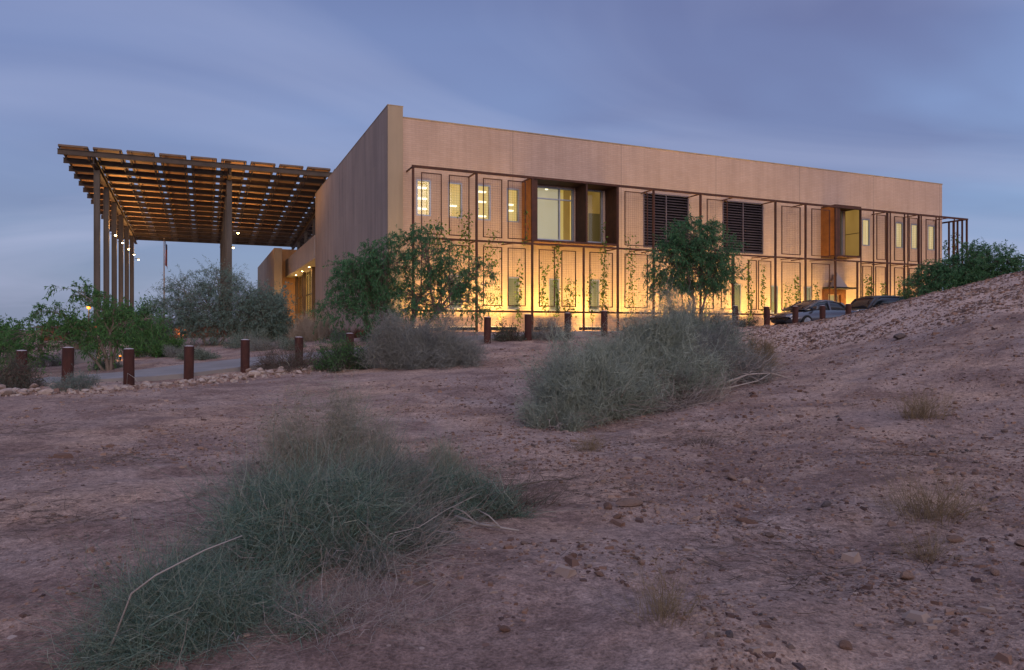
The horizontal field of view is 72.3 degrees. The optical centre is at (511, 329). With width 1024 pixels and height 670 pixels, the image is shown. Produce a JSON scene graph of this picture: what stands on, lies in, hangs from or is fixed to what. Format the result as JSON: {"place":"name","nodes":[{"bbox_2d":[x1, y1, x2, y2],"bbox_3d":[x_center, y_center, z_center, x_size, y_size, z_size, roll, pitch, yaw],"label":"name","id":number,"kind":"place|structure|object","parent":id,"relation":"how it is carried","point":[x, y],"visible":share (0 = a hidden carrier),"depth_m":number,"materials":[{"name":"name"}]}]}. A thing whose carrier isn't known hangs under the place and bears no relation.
{"place":"outdoors","nodes":[
{"label":"outdoors","id":0,"kind":"place"},
{"bbox_2d":[32,331,620,385],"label":"path","id":1,"kind":"structure","parent":0,"point":[177,371],"depth_m":20.86,"materials":[{"name":"concrete"}]},
{"bbox_2d":[0,271,1023,669],"bbox_3d":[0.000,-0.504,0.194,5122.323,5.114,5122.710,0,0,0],"label":"ground","id":2,"kind":"structure","parent":0,"point":[568,624],"depth_m":5.50,"materials":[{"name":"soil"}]},
{"bbox_2d":[0,313,31,349],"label":"shrub","id":3,"kind":"object","parent":2,"relation":"on","point":[4,326],"visible":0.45,"depth_m":30.87,"materials":[{"name":"green plant"}]},
{"bbox_2d":[16,350,27,370],"bbox_3d":[-12.936,1.259,18.498,0.250,1.462,0.250,1,1,-43],"label":"bollard","id":4,"kind":"object","parent":2,"relation":"on","point":[24,356],"visible":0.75,"depth_m":18.42,"materials":[{"name":"metal"}]},
{"bbox_2d":[0,347,50,388],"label":"scrub","id":5,"kind":"object","parent":2,"relation":"on","point":[12,377],"visible":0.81,"depth_m":16.89,"materials":[{"name":"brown plant"}]},
{"bbox_2d":[29,347,78,367],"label":"cushion shrub","id":6,"kind":"object","parent":2,"relation":"on","point":[53,361],"visible":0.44,"depth_m":24.45,"materials":[{"name":"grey plant"}]},
{"bbox_2d":[26,311,93,332],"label":"shrub","id":7,"kind":"object","parent":2,"relation":"on","point":[84,315],"visible":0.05,"depth_m":83.01,"materials":[{"name":"green plant"}]},
{"bbox_2d":[61,347,73,383],"bbox_3d":[-10.708,1.140,16.905,0.250,1.462,0.250,1,-1,-23],"label":"bollard","id":8,"kind":"object","parent":2,"relation":"on","point":[67,358],"visible":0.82,"depth_m":16.81,"materials":[{"name":"metal"}]},
{"bbox_2d":[44,364,104,391],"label":"scrub","id":9,"kind":"object","parent":2,"relation":"on","point":[79,382],"visible":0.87,"depth_m":16.26,"materials":[{"name":"grey plant"}]},
{"bbox_2d":[0,276,171,373],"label":"desert tree","id":10,"kind":"object","parent":2,"relation":"on","point":[76,332],"visible":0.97,"depth_m":22.52,"materials":[{"name":"green plant"}]},
{"bbox_2d":[68,331,120,363],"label":"block wall","id":11,"kind":"structure","parent":2,"relation":"on","point":[77,359],"depth_m":25.32,"materials":[{"name":"concrete"}]},
{"bbox_2d":[90,354,122,369],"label":"cushion shrub","id":12,"kind":"object","parent":2,"relation":"on","point":[118,365],"visible":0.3,"depth_m":23.37,"materials":[{"name":"green plant"}]},
{"bbox_2d":[81,294,171,343],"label":"shrub","id":13,"kind":"object","parent":2,"relation":"on","point":[131,315],"visible":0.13,"depth_m":35.52,"materials":[{"name":"green plant"}]},
{"bbox_2d":[123,348,134,384],"bbox_3d":[-9.612,1.192,17.601,0.250,1.462,0.250,-1,0,32],"label":"bollard","id":14,"kind":"object","parent":2,"relation":"on","point":[128,362],"visible":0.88,"depth_m":17.50,"materials":[{"name":"metal"}]},
{"bbox_2d":[122,311,173,351],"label":"shrub","id":15,"kind":"object","parent":2,"relation":"on","point":[138,342],"visible":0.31,"depth_m":29.39,"materials":[{"name":"green plant"}]},
{"bbox_2d":[132,334,189,357],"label":"shrub","id":16,"kind":"object","parent":2,"relation":"on","point":[138,352],"visible":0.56,"depth_m":27.16,"materials":[{"name":"green plant"}]},
{"bbox_2d":[0,367,344,396],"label":"rubble","id":17,"kind":"object","parent":2,"relation":"on","point":[175,384],"visible":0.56,"depth_m":17.71,"materials":[{"name":"stone"}]},
{"bbox_2d":[40,326,304,340],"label":"planter wall","id":18,"kind":"structure","parent":2,"relation":"on","point":[225,334],"depth_m":42.83,"materials":[{"name":"concrete"}]},
{"bbox_2d":[161,341,207,357],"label":"cushion shrub","id":19,"kind":"object","parent":2,"relation":"on","point":[171,352],"visible":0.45,"depth_m":26.15,"materials":[{"name":"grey plant"}]},
{"bbox_2d":[184,345,193,379],"bbox_3d":[-8.847,1.156,19.201,0.250,1.462,0.250,1,0,-12],"label":"bollard","id":20,"kind":"object","parent":2,"relation":"on","point":[188,362],"visible":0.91,"depth_m":19.10,"materials":[{"name":"metal"}]},
{"bbox_2d":[57,144,334,325],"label":"shade canopy","id":21,"kind":"object","parent":2,"relation":"on","point":[115,196],"visible":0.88,"depth_m":57.35,"materials":[{"name":"metal"}]},
{"bbox_2d":[174,344,220,359],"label":"cushion shrub","id":22,"kind":"object","parent":2,"relation":"on","point":[199,353],"visible":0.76,"depth_m":24.36,"materials":[{"name":"green plant"}]},
{"bbox_2d":[137,256,296,345],"bbox_3d":[-13.650,-1.027,32.479,7.229,4.736,3.704,0,0,0],"label":"palo verde tree","id":23,"kind":"object","parent":2,"relation":"on","point":[190,317],"visible":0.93,"depth_m":32.08,"materials":[{"name":"green plant"}]},
{"bbox_2d":[0,481,435,669],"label":"wash bush","id":24,"kind":"object","parent":2,"relation":"on","point":[190,620],"visible":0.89,"depth_m":3.26,"materials":[{"name":"plant"}]},
{"bbox_2d":[104,535,241,659],"bbox_3d":[-1.507,1.201,3.121,0.573,0.500,0.067,0,0,-20],"label":"dead branch","id":25,"kind":"object","parent":24,"relation":"attached to","point":[126,606],"visible":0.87,"depth_m":3.06,"materials":[{"name":"wood"}]},
{"bbox_2d":[151,430,308,510],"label":"dry bush","id":26,"kind":"object","parent":2,"relation":"on","point":[242,468],"visible":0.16,"depth_m":6.22,"materials":[{"name":"grey plant"}]},
{"bbox_2d":[221,326,267,347],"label":"cushion shrub","id":27,"kind":"object","parent":2,"relation":"on","point":[237,340],"visible":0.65,"depth_m":28.95,"materials":[{"name":"green plant"}]},
{"bbox_2d":[240,339,249,372],"bbox_3d":[-7.838,1.003,20.598,0.250,1.462,0.250,1,0,14],"label":"bollard","id":28,"kind":"object","parent":2,"relation":"on","point":[245,354],"visible":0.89,"depth_m":20.49,"materials":[{"name":"metal"}]},
{"bbox_2d":[243,333,283,350],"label":"cushion shrub","id":29,"kind":"object","parent":2,"relation":"on","point":[260,344],"visible":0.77,"depth_m":27.14,"materials":[{"name":"grey plant"}]},
{"bbox_2d":[231,279,300,341],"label":"shrub","id":30,"kind":"object","parent":2,"relation":"on","point":[277,331],"visible":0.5,"depth_m":32.92,"materials":[{"name":"green plant"}]},
{"bbox_2d":[258,248,281,304],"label":"concrete wall","id":31,"kind":"structure","parent":2,"relation":"on","point":[270,268],"depth_m":74.17,"materials":[{"name":"concrete"}]},
{"bbox_2d":[249,332,325,371],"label":"scrub","id":32,"kind":"object","parent":2,"relation":"on","point":[295,363],"visible":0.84,"depth_m":20.84,"materials":[{"name":"green plant"}]},
{"bbox_2d":[276,335,310,349],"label":"cushion shrub","id":33,"kind":"object","parent":2,"relation":"on","point":[285,342],"visible":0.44,"depth_m":26.36,"materials":[{"name":"green plant"}]},
{"bbox_2d":[102,390,490,614],"bbox_3d":[-1.356,0.958,4.620,2.451,1.160,2.445,0,0,0],"label":"wash bush","id":34,"kind":"object","parent":2,"relation":"on","point":[256,522],"visible":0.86,"depth_m":4.25,"materials":[{"name":"plant"}]},
{"bbox_2d":[282,235,314,323],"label":"entrance wing","id":35,"kind":"structure","parent":2,"relation":"on","point":[298,268],"depth_m":69.54,"materials":[{"name":"paint"}]},
{"bbox_2d":[295,337,302,361],"bbox_3d":[-6.567,0.938,21.602,0.250,1.462,0.250,1,0,15],"label":"bollard","id":36,"kind":"object","parent":2,"relation":"on","point":[299,341],"visible":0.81,"depth_m":21.50,"materials":[{"name":"metal"}]},
{"bbox_2d":[286,306,314,340],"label":"plume grass","id":37,"kind":"object","parent":2,"relation":"on","point":[294,331],"depth_m":31.31,"materials":[{"name":"plant"}]},
{"bbox_2d":[297,305,335,340],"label":"plume grass","id":38,"kind":"object","parent":2,"relation":"on","point":[320,332],"depth_m":30.60,"materials":[{"name":"plant"}]},
{"bbox_2d":[208,338,435,503],"bbox_3d":[-1.477,0.813,6.134,2.517,1.596,2.173,0,0,0],"label":"wash bush","id":39,"kind":"object","parent":2,"relation":"on","point":[338,428],"visible":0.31,"depth_m":6.00,"materials":[{"name":"plant"}]},
{"bbox_2d":[320,328,345,342],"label":"cushion shrub","id":40,"kind":"object","parent":2,"relation":"on","point":[338,337],"visible":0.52,"depth_m":28.26,"materials":[{"name":"green plant"}]},
{"bbox_2d":[307,334,379,372],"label":"shrub","id":41,"kind":"object","parent":2,"relation":"on","point":[344,353],"visible":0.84,"depth_m":20.43,"materials":[{"name":"green plant"}]},
{"bbox_2d":[199,432,507,604],"bbox_3d":[-0.908,1.077,4.364,1.762,0.882,1.905,0,0,0],"label":"wash bush","id":42,"kind":"object","parent":2,"relation":"on","point":[436,537],"visible":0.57,"depth_m":4.22,"materials":[{"name":"plant"}]},
{"bbox_2d":[219,404,502,539],"bbox_3d":[-1.000,1.047,5.224,2.035,1.034,2.128,0,0,-36],"label":"wash bush","id":43,"kind":"object","parent":2,"relation":"on","point":[411,476],"visible":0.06,"depth_m":5.20,"materials":[{"name":"plant"}]},
{"bbox_2d":[221,508,522,669],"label":"dry bush","id":44,"kind":"object","parent":2,"relation":"on","point":[360,596],"visible":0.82,"depth_m":3.42,"materials":[{"name":"plant"}]},
{"bbox_2d":[301,222,500,343],"bbox_3d":[-4.179,-1.663,26.570,7.677,4.892,3.240,0,0,0],"label":"mesquite tree","id":45,"kind":"object","parent":2,"relation":"on","point":[371,277],"visible":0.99,"depth_m":26.34,"materials":[{"name":"green plant"}]},
{"bbox_2d":[353,300,498,370],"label":"brittle bush","id":46,"kind":"object","parent":2,"relation":"on","point":[411,348],"visible":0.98,"depth_m":19.60,"materials":[{"name":"grey plant"}]},
{"bbox_2d":[402,412,507,485],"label":"dry bush","id":47,"kind":"object","parent":2,"relation":"on","point":[441,451],"visible":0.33,"depth_m":7.07,"materials":[{"name":"plant"}]},
{"bbox_2d":[368,426,577,530],"bbox_3d":[-0.441,1.156,5.553,1.994,0.838,1.603,0,0,0],"label":"wash bush","id":48,"kind":"object","parent":2,"relation":"on","point":[498,509],"visible":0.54,"depth_m":5.41,"materials":[{"name":"plant"}]},
{"bbox_2d":[453,507,518,530],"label":"dead branch","id":49,"kind":"object","parent":2,"relation":"on","point":[498,526],"visible":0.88,"depth_m":5.02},
{"bbox_2d":[484,317,490,343],"bbox_3d":[-0.878,0.257,25.000,0.250,1.462,0.250,1,0,40],"label":"bollard","id":50,"kind":"object","parent":2,"relation":"on","point":[487,328],"visible":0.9,"depth_m":24.89,"materials":[{"name":"metal"}]},
{"bbox_2d":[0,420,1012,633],"bbox_3d":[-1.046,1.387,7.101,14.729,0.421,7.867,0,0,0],"label":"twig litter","id":51,"kind":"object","parent":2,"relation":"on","point":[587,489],"visible":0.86,"depth_m":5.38,"materials":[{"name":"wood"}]},
{"bbox_2d":[423,446,594,523],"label":"dry bush","id":52,"kind":"object","parent":2,"relation":"on","point":[542,501],"visible":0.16,"depth_m":5.94,"materials":[{"name":"plant"}]},
{"bbox_2d":[491,316,534,341],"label":"scrub","id":53,"kind":"object","parent":2,"relation":"on","point":[503,336],"visible":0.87,"depth_m":25.45,"materials":[{"name":"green plant"}]},
{"bbox_2d":[525,314,531,340],"bbox_3d":[0.588,0.147,25.498,0.250,1.462,0.250,-1,1,-23],"label":"bollard","id":54,"kind":"object","parent":2,"relation":"on","point":[528,326],"visible":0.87,"depth_m":25.39,"materials":[{"name":"metal"}]},
{"bbox_2d":[523,307,580,339],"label":"scrub","id":55,"kind":"object","parent":2,"relation":"on","point":[541,329],"visible":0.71,"depth_m":25.71,"materials":[{"name":"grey plant"}]},
{"bbox_2d":[502,363,618,431],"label":"saltbush","id":56,"kind":"object","parent":2,"relation":"on","point":[553,413],"visible":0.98,"depth_m":10.62,"materials":[{"name":"plant"}]},
{"bbox_2d":[564,424,610,451],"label":"dry grass","id":57,"kind":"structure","parent":2,"relation":"on","point":[592,445],"depth_m":8.68,"materials":[{"name":"plant"}]},
{"bbox_2d":[503,311,678,427],"bbox_3d":[1.308,0.524,11.609,3.164,2.140,3.064,0,0,0],"label":"saltbush","id":58,"kind":"object","parent":2,"relation":"on","point":[622,388],"visible":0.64,"depth_m":11.19,"materials":[{"name":"plant"}]},
{"bbox_2d":[601,311,607,336],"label":"bollard","id":59,"kind":"object","parent":2,"relation":"on","point":[604,319],"visible":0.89,"depth_m":26.60,"materials":[{"name":"metal"}]},
{"bbox_2d":[315,104,942,333],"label":"office building","id":60,"kind":"structure","parent":2,"relation":"on","point":[363,193],"depth_m":38.95,"materials":[{"name":"concrete"},{"name":"metal"},{"name":"glass"}]},
{"bbox_2d":[416,179,430,215],"bbox_3d":[-4.350,-6.440,34.684,1.540,2.360,0.912,0,0,-24],"label":"window","id":61,"kind":"structure","parent":60,"relation":"in","point":[425,204],"depth_m":34.99,"materials":[{"name":"glass"}]},
{"bbox_2d":[448,182,461,217],"bbox_3d":[-2.861,-6.440,35.335,1.530,2.360,0.912,0,0,-24],"label":"window","id":62,"kind":"structure","parent":60,"relation":"in","point":[454,185],"depth_m":35.73,"materials":[{"name":"glass"}]},
{"bbox_2d":[478,184,490,220],"bbox_3d":[-1.464,-6.440,35.946,1.540,2.400,0.912,0,0,-24],"label":"window","id":63,"kind":"structure","parent":60,"relation":"in","point":[480,187],"depth_m":36.30,"materials":[{"name":"glass"}]},
{"bbox_2d":[507,188,518,222],"bbox_3d":[0.011,-6.410,36.591,1.500,2.340,0.912,0,0,-24],"label":"window","id":64,"kind":"structure","parent":60,"relation":"in","point":[511,205],"depth_m":36.97,"materials":[{"name":"glass"}]},
{"bbox_2d":[507,277,518,309],"bbox_3d":[0.066,-1.870,36.152,0.690,1.700,0.140,0,0,-24],"label":"window","id":65,"kind":"structure","parent":60,"relation":"in","point":[511,279],"depth_m":36.19,"materials":[{"name":"glass"}]},
{"bbox_2d":[549,279,559,310],"bbox_3d":[2.224,-1.850,37.096,0.660,1.700,0.140,0,0,-24],"label":"window","id":66,"kind":"structure","parent":60,"relation":"in","point":[550,280],"depth_m":37.10,"materials":[{"name":"glass"}]},
{"bbox_2d":[538,186,573,240],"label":"window","id":67,"kind":"structure","parent":60,"relation":"in","point":[550,199],"depth_m":37.76,"materials":[{"name":"glass"}]},
{"bbox_2d":[522,179,616,246],"bbox_3d":[3.077,-6.085,36.817,5.100,3.230,1.146,0,0,-24],"label":"bay window","id":68,"kind":"structure","parent":60,"relation":"in","point":[581,190],"depth_m":36.88,"materials":[{"name":"metal"}]},
{"bbox_2d":[563,189,602,242],"bbox_3d":[4.293,-6.160,38.550,2.820,3.480,0.950,0,0,-24],"label":"window","id":69,"kind":"structure","parent":60,"relation":"in","point":[595,197],"depth_m":38.88,"materials":[{"name":"glass"}]},
{"bbox_2d":[589,280,599,311],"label":"window","id":70,"kind":"structure","parent":60,"relation":"in","point":[595,297],"depth_m":38.14,"materials":[{"name":"glass"}]},
{"bbox_2d":[406,165,967,331],"bbox_3d":[11.431,-3.683,45.346,39.581,8.065,10.217,0,0,-24],"label":"steel trellis","id":71,"kind":"object","parent":60,"relation":"attached to","point":[617,248],"visible":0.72,"depth_m":38.18,"materials":[{"name":"metal"}]},
{"bbox_2d":[424,217,450,254],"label":"climbing vine","id":72,"kind":"object","parent":71,"relation":"attached to","point":[437,233],"visible":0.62,"depth_m":33.26,"materials":[{"name":"green plant"}]},
{"bbox_2d":[450,207,478,258],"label":"climbing vine","id":73,"kind":"object","parent":71,"relation":"attached to","point":[462,235],"visible":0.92,"depth_m":33.82,"materials":[{"name":"green plant"}]},
{"bbox_2d":[483,228,503,266],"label":"climbing vine","id":74,"kind":"object","parent":71,"relation":"attached to","point":[490,255],"visible":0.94,"depth_m":34.38,"materials":[{"name":"green plant"}]},
{"bbox_2d":[513,259,523,327],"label":"climbing vine","id":75,"kind":"object","parent":71,"relation":"attached to","point":[519,299],"visible":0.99,"depth_m":34.94,"materials":[{"name":"green plant"}]},
{"bbox_2d":[538,262,549,312],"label":"climbing vine","id":76,"kind":"object","parent":71,"relation":"attached to","point":[542,293],"visible":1,"depth_m":35.49,"materials":[{"name":"green plant"}]},
{"bbox_2d":[551,241,561,316],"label":"climbing vine","id":77,"kind":"object","parent":71,"relation":"attached to","point":[555,285],"visible":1,"depth_m":35.78,"materials":[{"name":"green plant"}]},
{"bbox_2d":[563,278,580,318],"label":"climbing vine","id":78,"kind":"object","parent":71,"relation":"attached to","point":[566,288],"visible":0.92,"depth_m":36.10,"materials":[{"name":"green plant"}]},
{"bbox_2d":[586,270,595,324],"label":"climbing vine","id":79,"kind":"object","parent":71,"relation":"attached to","point":[591,297],"visible":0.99,"depth_m":36.59,"materials":[{"name":"green plant"}]},
{"bbox_2d":[598,248,609,314],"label":"climbing vine","id":80,"kind":"object","parent":71,"relation":"attached to","point":[602,293],"visible":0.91,"depth_m":36.90,"materials":[{"name":"green plant"}]},
{"bbox_2d":[625,235,638,310],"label":"climbing vine","id":81,"kind":"object","parent":71,"relation":"attached to","point":[631,276],"visible":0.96,"depth_m":37.58,"materials":[{"name":"green plant"}]},
{"bbox_2d":[745,259,754,322],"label":"climbing vine","id":82,"kind":"object","parent":71,"relation":"attached to","point":[750,295],"visible":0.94,"depth_m":40.83,"materials":[{"name":"green plant"}]},
{"bbox_2d":[735,284,740,312],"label":"window","id":83,"kind":"structure","parent":60,"relation":"in","point":[737,292],"depth_m":42.10,"materials":[{"name":"glass"}]},
{"bbox_2d":[770,286,777,313],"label":"window","id":84,"kind":"structure","parent":60,"relation":"in","point":[772,287],"depth_m":43.20,"materials":[{"name":"glass"}]},
{"bbox_2d":[822,273,855,303],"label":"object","id":85,"kind":"structure","parent":60,"relation":"in","point":[840,283],"depth_m":44.69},
{"bbox_2d":[821,204,860,258],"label":"bay window","id":86,"kind":"structure","parent":60,"relation":"in","point":[852,217],"depth_m":44.55,"materials":[{"name":"brown"}]},
{"bbox_2d":[840,211,842,254],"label":"window","id":87,"kind":"structure","parent":60,"relation":"in","point":[841,212],"depth_m":45.54,"materials":[{"name":"glass"}]},
{"bbox_2d":[862,219,869,245],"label":"window","id":88,"kind":"structure","parent":60,"relation":"in","point":[865,222],"depth_m":46.40,"materials":[{"name":"glass"}]},
{"bbox_2d":[895,222,901,247],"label":"window","id":89,"kind":"structure","parent":60,"relation":"in","point":[898,234],"depth_m":47.67,"materials":[{"name":"glass"}]},
{"bbox_2d":[911,224,916,248],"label":"window","id":90,"kind":"structure","parent":60,"relation":"in","point":[913,226],"depth_m":48.26,"materials":[{"name":"glass"}]},
{"bbox_2d":[928,225,934,250],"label":"window","id":91,"kind":"structure","parent":60,"relation":"in","point":[931,233],"depth_m":48.99,"materials":[{"name":"glass"}]},
{"bbox_2d":[615,498,643,506],"bbox_3d":[0.960,1.407,5.716,0.246,0.058,0.103,1,14,-16],"label":"stone","id":92,"kind":"object","parent":2,"relation":"on","point":[630,502],"visible":1,"depth_m":5.70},
{"bbox_2d":[554,275,759,410],"bbox_3d":[2.526,0.216,13.284,3.666,2.507,3.480,0,0,0],"label":"saltbush","id":93,"kind":"object","parent":2,"relation":"on","point":[660,327],"visible":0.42,"depth_m":12.83,"materials":[{"name":"plant"}]},
{"bbox_2d":[583,539,738,639],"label":"dry grass","id":94,"kind":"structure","parent":2,"relation":"on","point":[662,603],"depth_m":3.35,"materials":[{"name":"plant"}]},
{"bbox_2d":[623,357,749,413],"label":"dry bush","id":95,"kind":"object","parent":2,"relation":"on","point":[690,401],"visible":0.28,"depth_m":11.81,"materials":[{"name":"plant"}]},
{"bbox_2d":[614,269,761,359],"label":"saltbush","id":96,"kind":"object","parent":2,"relation":"on","point":[695,316],"visible":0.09,"depth_m":16.95,"materials":[{"name":"plant"}]},
{"bbox_2d":[635,204,750,321],"bbox_3d":[7.324,-2.400,28.362,4.720,5.245,3.152,0,0,0],"label":"mesquite tree","id":97,"kind":"object","parent":2,"relation":"on","point":[684,258],"visible":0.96,"depth_m":28.04,"materials":[{"name":"green plant"}]},
{"bbox_2d":[661,430,739,450],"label":"dry grass","id":98,"kind":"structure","parent":2,"relation":"on","point":[702,442],"depth_m":9.01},
{"bbox_2d":[663,296,803,388],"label":"saltbush","id":99,"kind":"object","parent":2,"relation":"on","point":[743,363],"visible":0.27,"depth_m":14.14,"materials":[{"name":"grey-green leaves"},{"name":"twig"}]},
{"bbox_2d":[710,311,758,326],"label":"scrub","id":100,"kind":"object","parent":2,"relation":"on","point":[749,321],"visible":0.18,"depth_m":30.32,"materials":[{"name":"green plant"}]},
{"bbox_2d":[737,324,789,367],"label":"dry bush","id":101,"kind":"object","parent":2,"relation":"on","point":[769,352],"visible":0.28,"depth_m":16.95,"materials":[{"name":"plant"}]},
{"bbox_2d":[764,306,769,324],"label":"bollard","id":102,"kind":"object","parent":2,"relation":"on","point":[766,315],"visible":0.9,"depth_m":29.89,"materials":[{"name":"metal"}]},
{"bbox_2d":[856,517,976,563],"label":"dry grass","id":103,"kind":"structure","parent":2,"relation":"on","point":[932,553],"depth_m":4.49,"materials":[{"name":"plant"}]},
{"bbox_2d":[878,369,974,420],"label":"dry grass","id":104,"kind":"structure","parent":2,"relation":"on","point":[921,412],"depth_m":9.52,"materials":[{"name":"plant"}]},
{"bbox_2d":[844,434,1023,527],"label":"dry grass","id":105,"kind":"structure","parent":2,"relation":"on","point":[931,514],"depth_m":5.25,"materials":[{"name":"plant"}]},
{"bbox_2d":[893,238,1023,300],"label":"desert tree","id":106,"kind":"object","parent":2,"relation":"on","point":[957,274],"visible":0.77,"depth_m":36.05,"materials":[{"name":"green plant"}]},
{"bbox_2d":[0,0,1023,329],"label":"sky","id":107,"kind":"structure","parent":0,"point":[919,90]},
{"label":"parking lot","id":108,"kind":"structure","parent":0,"visible":0},
{"bbox_2d":[770,300,857,324],"bbox_3d":[15.507,-0.805,36.003,4.665,1.499,2.160,0,0,-24],"label":"parked car","id":109,"kind":"object","parent":108,"relation":"on","point":[808,310],"visible":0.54,"depth_m":35.28,"materials":[{"name":"silver metal"}]},
{"bbox_2d":[850,295,907,311],"bbox_3d":[20.407,-1.040,39.603,4.765,1.829,2.220,0,0,-24],"label":"parked car","id":110,"kind":"object","parent":108,"relation":"on","point":[862,303],"visible":0.18,"depth_m":39.05,"materials":[{"name":"paint"}]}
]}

